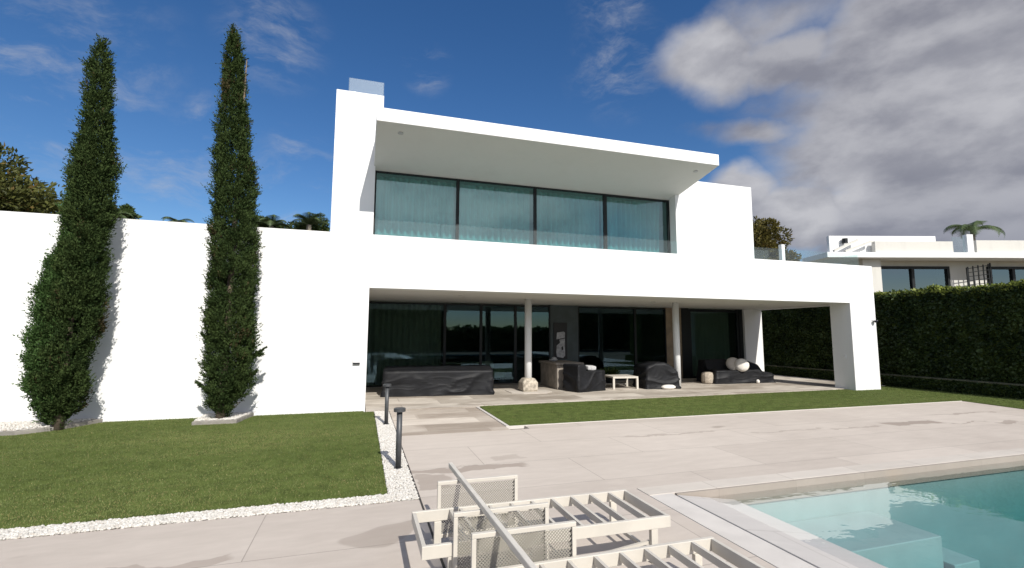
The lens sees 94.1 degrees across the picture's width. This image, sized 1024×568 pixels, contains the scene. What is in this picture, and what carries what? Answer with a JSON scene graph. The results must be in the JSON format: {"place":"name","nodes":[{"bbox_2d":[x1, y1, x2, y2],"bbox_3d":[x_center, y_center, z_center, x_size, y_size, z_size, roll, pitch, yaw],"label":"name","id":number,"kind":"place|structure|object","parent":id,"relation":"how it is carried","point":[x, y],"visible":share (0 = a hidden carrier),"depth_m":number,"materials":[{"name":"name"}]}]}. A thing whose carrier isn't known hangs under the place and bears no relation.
{"place":"outdoors","nodes":[
{"label":"outdoors","id":0,"kind":"place"},
{"bbox_2d":[0,411,386,528],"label":"lawn","id":1,"kind":"structure","parent":0,"point":[194,495],"depth_m":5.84,"materials":[{"name":"plant"}]},
{"bbox_2d":[0,418,102,435],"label":"tree bed","id":2,"kind":"object","parent":1,"relation":"on","point":[8,428],"visible":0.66,"depth_m":8.28,"materials":[{"name":"white gravel"}]},
{"bbox_2d":[12,33,126,429],"bbox_3d":[-7.951,-1.100,8.740,1.243,7.382,1.056,2,-6,-17],"label":"cypress","id":3,"kind":"object","parent":2,"relation":"in","point":[67,307],"visible":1,"depth_m":8.52,"materials":[{"name":"green plant"}]},
{"bbox_2d":[192,412,253,424],"bbox_3d":[-5.630,2.644,9.339,0.869,0.171,0.860,2,-6,-17],"label":"tree bed","id":4,"kind":"object","parent":1,"relation":"on","point":[235,417],"visible":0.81,"depth_m":9.03,"materials":[{"name":"white gravel"}]},
{"bbox_2d":[194,23,267,418],"bbox_3d":[-5.448,-1.392,9.523,1.311,8.103,1.199,2,-6,-17],"label":"cypress","id":5,"kind":"object","parent":4,"relation":"in","point":[234,202],"visible":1,"depth_m":9.26,"materials":[{"name":"green plant"}]},
{"bbox_2d":[0,420,418,540],"bbox_3d":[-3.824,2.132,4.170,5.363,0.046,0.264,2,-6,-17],"label":"gravel","id":6,"kind":"structure","parent":0,"point":[77,527],"depth_m":4.39,"materials":[{"name":"white gravel"}]},
{"bbox_2d":[374,411,418,501],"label":"gravel","id":7,"kind":"structure","parent":0,"point":[404,486],"depth_m":6.08,"materials":[{"name":"white gravel"}]},
{"bbox_2d":[383,384,390,424],"bbox_3d":[-2.372,2.273,9.034,0.150,0.750,0.150,2,-6,-17],"label":"path light","id":8,"kind":"object","parent":7,"relation":"on","point":[386,386],"visible":1,"depth_m":9.01,"materials":[{"name":"paint"}]},
{"bbox_2d":[394,407,405,468],"bbox_3d":[-1.442,1.963,6.083,0.150,0.750,0.150,2,-6,-17],"label":"path light","id":9,"kind":"object","parent":7,"relation":"on","point":[399,410],"visible":1,"depth_m":6.05,"materials":[{"name":"paint"}]},
{"bbox_2d":[390,407,509,435],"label":"path","id":10,"kind":"structure","parent":0,"point":[438,421],"depth_m":9.34,"materials":[{"name":"stone"}]},
{"bbox_2d":[474,361,505,380],"bbox_3d":[-0.933,3.210,17.598,1.240,0.690,0.800,2,-6,-17],"label":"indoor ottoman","id":11,"kind":"object","parent":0,"point":[499,374],"visible":0.53,"depth_m":17.43,"materials":[{"name":"fabric"}]},
{"bbox_2d":[0,401,1023,567],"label":"deck","id":12,"kind":"structure","parent":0,"point":[553,460],"depth_m":6.03,"materials":[{"name":"stone"}]},
{"bbox_2d":[389,411,445,567],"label":"expansion joint","id":13,"kind":"object","parent":12,"relation":"on","point":[441,559],"visible":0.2,"depth_m":4.88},
{"bbox_2d":[412,474,670,567],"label":"sun lounger","id":14,"kind":"object","parent":12,"relation":"on","point":[653,523],"visible":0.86,"depth_m":3.61,"materials":[{"name":"grey"}]},
{"bbox_2d":[449,462,536,567],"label":"parasol pole","id":15,"kind":"object","parent":14,"relation":"on","point":[524,559],"visible":1,"depth_m":2.89,"materials":[{"name":"white metal"}]},
{"bbox_2d":[471,520,764,567],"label":"sun lounger","id":16,"kind":"object","parent":12,"relation":"on","point":[698,549],"visible":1,"depth_m":2.96,"materials":[{"name":"grey wood"}]},
{"bbox_2d":[0,0,1023,263],"label":"sky","id":17,"kind":"structure","parent":0,"point":[838,117],"materials":[{"name":"blue"}]},
{"bbox_2d":[365,375,883,411],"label":"patio floor","id":18,"kind":"structure","parent":0,"point":[374,401],"depth_m":13.54,"materials":[{"name":"stone"}]},
{"bbox_2d":[380,365,494,396],"bbox_3d":[-2.086,2.715,13.515,3.110,0.782,1.038,2,-6,-12],"label":"covered sofa","id":19,"kind":"object","parent":18,"relation":"on","point":[433,380],"visible":0.99,"depth_m":13.10,"materials":[{"name":"black fabric"}]},
{"bbox_2d":[539,360,583,389],"bbox_3d":[1.575,2.923,15.468,0.940,0.810,1.540,2,-6,-17],"label":"outdoor kitchen","id":20,"kind":"object","parent":18,"relation":"on","point":[551,374],"visible":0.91,"depth_m":15.00,"materials":[{"name":"concrete"}]},
{"bbox_2d":[541,364,547,384],"bbox_3d":[1.066,2.971,15.661,0.011,0.630,0.600,2,-6,-17],"label":"door","id":21,"kind":"structure","parent":20,"relation":"in","point":[544,368],"depth_m":15.64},
{"bbox_2d":[549,366,555,386],"bbox_3d":[1.275,2.902,14.997,0.011,0.630,0.600,2,-6,-17],"label":"door","id":22,"kind":"structure","parent":20,"relation":"in","point":[552,369],"depth_m":14.98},
{"bbox_2d":[562,364,605,392],"bbox_3d":[2.190,2.824,14.490,1.216,0.805,0.802,4,-7,-34],"label":"covered armchair","id":23,"kind":"object","parent":18,"relation":"on","point":[578,378],"visible":0.97,"depth_m":14.16,"materials":[{"name":"black fabric"}]},
{"bbox_2d":[586,365,595,369],"bbox_3d":[2.376,2.546,14.499,0.320,0.130,0.220,7,-2,-28],"label":"folded pad","id":24,"kind":"object","parent":23,"relation":"on","point":[590,367],"visible":0.76,"depth_m":14.40,"materials":[{"name":"white fabric"}]},
{"bbox_2d":[598,366,620,384],"bbox_3d":[3.252,3.096,16.245,1.100,0.642,0.844,2,-6,-17],"label":"potted plant","id":25,"kind":"object","parent":18,"relation":"on","point":[613,370],"visible":0.59,"depth_m":16.08,"materials":[{"name":"green plant"}]},
{"bbox_2d":[605,374,638,388],"bbox_3d":[3.468,3.121,15.254,0.840,0.385,0.840,1,-6,-10],"label":"coffee table","id":26,"kind":"object","parent":18,"relation":"on","point":[616,376],"visible":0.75,"depth_m":14.92,"materials":[{"name":"white wood"}]},
{"bbox_2d":[632,361,680,388],"bbox_3d":[4.650,2.921,15.435,1.301,0.830,1.125,1,-6,-12],"label":"covered armchair","id":27,"kind":"object","parent":18,"relation":"on","point":[653,375],"visible":0.89,"depth_m":14.99,"materials":[{"name":"black fabric"}]},
{"bbox_2d":[661,385,675,388],"bbox_3d":[4.885,3.215,14.900,0.504,0.135,0.294,2,-6,-17],"label":"sandbag","id":28,"kind":"object","parent":27,"relation":"on","point":[668,387],"visible":1,"depth_m":14.79,"materials":[{"name":"white fabric"}]},
{"bbox_2d":[701,372,712,383],"bbox_3d":[6.850,3.282,16.724,0.410,0.402,0.410,2,-6,-17],"label":"pouf","id":29,"kind":"object","parent":18,"relation":"on","point":[706,377],"visible":1,"depth_m":16.57,"materials":[{"name":"beige fabric"}]},
{"bbox_2d":[696,359,775,383],"bbox_3d":[8.098,3.147,17.334,2.611,0.810,1.193,2,-6,-16],"label":"covered daybed","id":30,"kind":"object","parent":18,"relation":"on","point":[723,373],"visible":0.81,"depth_m":16.94,"materials":[{"name":"black fabric"}]},
{"bbox_2d":[726,357,737,369],"bbox_3d":[7.904,2.857,17.027,0.500,0.500,0.220,-1,-30,11],"label":"round cushion","id":31,"kind":"object","parent":30,"relation":"on","point":[730,363],"visible":0.77,"depth_m":16.97,"materials":[{"name":"white fabric"}]},
{"bbox_2d":[735,359,748,371],"bbox_3d":[8.112,2.862,16.829,0.470,0.470,0.260,-2,-25,24],"label":"round cushion","id":32,"kind":"object","parent":30,"relation":"on","point":[741,365],"visible":1,"depth_m":16.73,"materials":[{"name":"white fabric"}]},
{"bbox_2d":[480,386,1023,425],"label":"lawn strip","id":33,"kind":"object","parent":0,"point":[575,413],"visible":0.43,"depth_m":11.61,"materials":[{"name":"plant"}]},
{"bbox_2d":[476,401,956,428],"bbox_3d":[5.500,3.018,11.954,12.570,0.068,2.600,2,-6,-17],"label":"lawn edging","id":34,"kind":"object","parent":33,"relation":"on","point":[505,424],"visible":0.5,"depth_m":9.90,"materials":[{"name":"concrete"}]},
{"label":"ground","id":35,"kind":"structure","parent":0,"visible":0},
{"bbox_2d":[0,142,66,213],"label":"broadleaf tree","id":36,"kind":"object","parent":35,"relation":"on","point":[17,195],"visible":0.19,"depth_m":20.34,"materials":[{"name":"green plant"}]},
{"bbox_2d":[114,209,138,218],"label":"palm tree","id":37,"kind":"object","parent":35,"relation":"on","point":[123,214],"visible":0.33,"depth_m":25.45,"materials":[{"name":"green plant"}]},
{"bbox_2d":[116,203,142,219],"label":"broadleaf tree","id":38,"kind":"object","parent":35,"relation":"on","point":[127,207],"visible":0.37,"depth_m":26.04,"materials":[{"name":"green plant"}]},
{"bbox_2d":[162,216,193,222],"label":"palm tree","id":39,"kind":"object","parent":35,"relation":"on","point":[171,219],"visible":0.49,"depth_m":25.99,"materials":[{"name":"green plant"}]},
{"bbox_2d":[0,211,370,421],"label":"garden wall","id":40,"kind":"structure","parent":35,"relation":"on","point":[312,306],"depth_m":9.71,"materials":[{"name":"white paint"}]},
{"bbox_2d":[353,358,359,363],"bbox_3d":[-3.444,1.702,10.561,0.150,0.140,0.054,2,-6,-17],"label":"wall light","id":41,"kind":"object","parent":40,"relation":"attached to","point":[356,360],"visible":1,"depth_m":10.54,"materials":[{"name":"grey metal"}]},
{"bbox_2d":[253,215,287,228],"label":"broadleaf tree","id":42,"kind":"object","parent":35,"relation":"on","point":[267,226],"visible":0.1,"depth_m":28.41,"materials":[{"name":"green plant"}]},
{"bbox_2d":[256,214,290,228],"bbox_3d":[-14.249,0.308,27.716,2.099,8.546,2.049,-2,-6,19],"label":"palm tree","id":43,"kind":"object","parent":35,"relation":"on","point":[271,223],"visible":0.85,"depth_m":27.84,"materials":[{"name":"green plant"}]},
{"bbox_2d":[286,213,329,231],"bbox_3d":[-12.742,0.081,29.393,2.937,9.363,2.760,-4,-7,32],"label":"broadleaf tree","id":44,"kind":"object","parent":35,"relation":"on","point":[320,227],"visible":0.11,"depth_m":29.24,"materials":[{"name":"green plant"}]},
{"bbox_2d":[288,212,329,229],"bbox_3d":[-11.919,0.212,27.827,2.369,8.778,2.112,5,-8,-41],"label":"palm tree","id":45,"kind":"object","parent":35,"relation":"on","point":[311,220],"visible":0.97,"depth_m":28.08,"materials":[{"name":"green plant"}]},
{"bbox_2d":[330,89,880,393],"bbox_3d":[2.140,-0.708,18.425,16.780,9.120,11.050,2,-6,-17],"label":"villa","id":46,"kind":"object","parent":35,"relation":"on","point":[505,306],"visible":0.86,"depth_m":14.21,"materials":[{"name":"paint"}]},
{"bbox_2d":[366,304,441,384],"bbox_3d":[-3.570,2.008,15.945,2.400,2.650,0.142,2,-6,-17],"label":"curtain","id":47,"kind":"object","parent":46,"relation":"hanging from","point":[403,335],"visible":0.73,"depth_m":15.94,"materials":[{"name":"grey fabric"}]},
{"bbox_2d":[366,302,444,386],"bbox_3d":[-3.469,1.962,15.608,2.520,2.710,0.090,2,-6,-17],"label":"window","id":48,"kind":"structure","parent":46,"relation":"in","point":[369,302],"depth_m":15.91,"materials":[{"name":"metal"}]},
{"bbox_2d":[375,176,453,239],"bbox_3d":[-2.839,-1.578,13.971,2.260,3.030,0.143,2,-6,-17],"label":"curtain","id":49,"kind":"object","parent":46,"relation":"hanging from","point":[405,207],"visible":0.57,"depth_m":14.03,"materials":[{"name":"white fabric"}]},
{"bbox_2d":[373,170,457,239],"bbox_3d":[-2.747,-1.623,13.688,2.365,3.090,0.100,2,-6,-17],"label":"window","id":50,"kind":"structure","parent":46,"relation":"in","point":[382,172],"depth_m":13.84,"materials":[{"name":"metal"}]},
{"bbox_2d":[441,361,475,364],"bbox_3d":[-2.705,3.323,18.398,3.000,0.620,0.500,2,-6,-17],"label":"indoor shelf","id":51,"kind":"object","parent":46,"relation":"on","point":[461,363],"visible":0.11,"depth_m":18.43,"materials":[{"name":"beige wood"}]},
{"bbox_2d":[444,303,480,364],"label":"window","id":52,"kind":"structure","parent":46,"relation":"in","point":[446,304],"depth_m":16.26,"materials":[{"name":"metal"}]},
{"bbox_2d":[459,184,529,243],"bbox_3d":[-0.546,-1.493,14.685,2.325,3.030,0.143,2,-6,-17],"label":"curtain","id":53,"kind":"object","parent":46,"relation":"hanging from","point":[491,214],"visible":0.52,"depth_m":14.75,"materials":[{"name":"fabric"}]},
{"bbox_2d":[457,179,534,244],"bbox_3d":[-0.454,-1.538,14.402,2.430,3.090,0.100,2,-6,-17],"label":"window","id":54,"kind":"structure","parent":46,"relation":"in","point":[462,180],"depth_m":14.55,"materials":[{"name":"metal"}]},
{"bbox_2d":[481,304,515,383],"bbox_3d":[-0.482,2.073,16.537,1.240,2.710,0.090,2,-6,-17],"label":"window","id":55,"kind":"structure","parent":46,"relation":"in","point":[482,305],"depth_m":16.59,"materials":[{"name":"metal"}]},
{"bbox_2d":[515,305,549,382],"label":"window","id":56,"kind":"structure","parent":46,"relation":"in","point":[516,305],"depth_m":16.95,"materials":[{"name":"metal"}]},
{"bbox_2d":[553,323,566,358],"bbox_3d":[1.744,2.041,17.151,0.520,1.300,0.051,2,-6,-17],"label":"wall art","id":57,"kind":"object","parent":46,"relation":"attached to","point":[560,338],"depth_m":17.14},
{"bbox_2d":[537,192,598,248],"bbox_3d":[1.769,-1.407,15.408,2.310,3.030,0.147,2,-6,-17],"label":"curtain","id":58,"kind":"object","parent":46,"relation":"hanging from","point":[567,220],"visible":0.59,"depth_m":15.49,"materials":[{"name":"white fabric"}]},
{"bbox_2d":[535,187,605,248],"bbox_3d":[1.862,-1.452,15.123,2.415,3.090,0.100,2,-6,-17],"label":"window","id":59,"kind":"structure","parent":46,"relation":"in","point":[541,188],"depth_m":15.33,"materials":[{"name":"metal"}]},
{"bbox_2d":[578,307,635,379],"bbox_3d":[3.542,2.222,17.790,2.395,2.710,0.090,2,-6,-17],"label":"window","id":60,"kind":"structure","parent":46,"relation":"in","point":[634,333],"depth_m":18.05,"materials":[{"name":"metal"}]},
{"bbox_2d":[601,199,658,252],"bbox_3d":[4.060,-1.323,16.118,2.270,3.030,0.144,2,-6,-17],"label":"curtain","id":61,"kind":"object","parent":46,"relation":"hanging from","point":[633,226],"visible":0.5,"depth_m":16.19,"materials":[{"name":"white fabric"}]},
{"bbox_2d":[605,194,670,252],"bbox_3d":[4.186,-1.366,15.846,2.445,3.090,0.100,2,-6,-17],"label":"window","id":62,"kind":"structure","parent":46,"relation":"in","point":[606,195],"depth_m":16.12,"materials":[{"name":"metal"}]},
{"bbox_2d":[635,308,666,363],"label":"window","id":63,"kind":"structure","parent":46,"relation":"in","point":[664,311],"depth_m":18.49,"materials":[{"name":"metal"}]},
{"bbox_2d":[691,312,729,375],"bbox_3d":[8.048,2.438,19.559,2.150,2.650,0.164,2,-6,-17],"label":"curtain","id":64,"kind":"object","parent":46,"relation":"hanging from","point":[710,334],"visible":0.62,"depth_m":19.61,"materials":[{"name":"grey fabric"}]},
{"bbox_2d":[689,309,739,377],"bbox_3d":[8.158,2.393,19.227,2.440,2.710,0.090,2,-6,-17],"label":"window","id":65,"kind":"structure","parent":46,"relation":"in","point":[690,310],"depth_m":19.42,"materials":[{"name":"metal"}]},
{"bbox_2d":[650,493,816,567],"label":"channel strip","id":66,"kind":"object","parent":35,"relation":"on","point":[773,555],"visible":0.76,"depth_m":4.09,"materials":[{"name":"stone"}]},
{"bbox_2d":[753,215,794,259],"bbox_3d":[19.622,0.058,38.734,6.022,11.641,5.428,2,-6,-17],"label":"broadleaf tree","id":67,"kind":"object","parent":35,"relation":"on","point":[765,240],"visible":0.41,"depth_m":37.40,"materials":[{"name":"green plant"}]},
{"bbox_2d":[768,247,801,261],"bbox_3d":[22.235,1.320,40.403,4.105,9.501,4.119,2,-6,-17],"label":"broadleaf tree","id":68,"kind":"object","parent":35,"relation":"on","point":[790,255],"visible":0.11,"depth_m":39.59,"materials":[{"name":"green plant"}]},
{"bbox_2d":[637,448,1023,495],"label":"pool coping","id":69,"kind":"object","parent":35,"relation":"on","point":[686,487],"visible":0.54,"depth_m":5.91,"materials":[{"name":"stone"}]},
{"bbox_2d":[748,470,1023,567],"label":"pool basin","id":70,"kind":"object","parent":35,"relation":"in","point":[980,518],"depth_m":6.39,"materials":[{"name":"tile"}]},
{"bbox_2d":[678,495,886,567],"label":"pool ledge","id":71,"kind":"object","parent":70,"relation":"attached to","point":[811,549],"visible":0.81,"depth_m":4.22,"materials":[{"name":"stone"}]},
{"bbox_2d":[675,454,1023,504],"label":"pool edge band","id":72,"kind":"object","parent":70,"relation":"attached to","point":[784,490],"visible":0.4,"depth_m":5.92,"materials":[{"name":"stone"}]},
{"bbox_2d":[786,511,979,567],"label":"pool steps","id":73,"kind":"structure","parent":70,"relation":"on","point":[887,542],"depth_m":5.16,"materials":[{"name":"tile"}]},
{"bbox_2d":[761,279,1023,399],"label":"ivy hedge","id":74,"kind":"object","parent":35,"relation":"on","point":[965,339],"visible":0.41,"depth_m":15.30,"materials":[{"name":"plant"}]},
{"bbox_2d":[802,234,1023,292],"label":"neighbouring house","id":75,"kind":"structure","parent":35,"relation":"on","point":[897,263],"depth_m":30.80,"materials":[{"name":"paint"}]},
{"bbox_2d":[881,266,950,291],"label":"window","id":76,"kind":"structure","parent":75,"relation":"in","point":[897,278],"depth_m":31.24,"materials":[{"name":"glass"}]},
{"bbox_2d":[966,263,992,285],"bbox_3d":[29.914,0.189,30.472,1.580,3.100,0.075,0,-6,0],"label":"trellis","id":77,"kind":"object","parent":75,"relation":"attached to","point":[989,274],"visible":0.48,"depth_m":30.55,"materials":[{"name":"metal"}]},
{"bbox_2d":[986,267,1023,283],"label":"window","id":78,"kind":"structure","parent":75,"relation":"in","point":[1005,275],"depth_m":31.27,"materials":[{"name":"glass"}]},
{"bbox_2d":[943,220,1004,240],"bbox_3d":[36.485,0.296,37.308,3.451,10.992,3.458,2,-6,-17],"label":"palm tree","id":79,"kind":"object","parent":35,"relation":"on","point":[973,228],"visible":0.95,"depth_m":37.71,"materials":[{"name":"green plant"}]}
]}

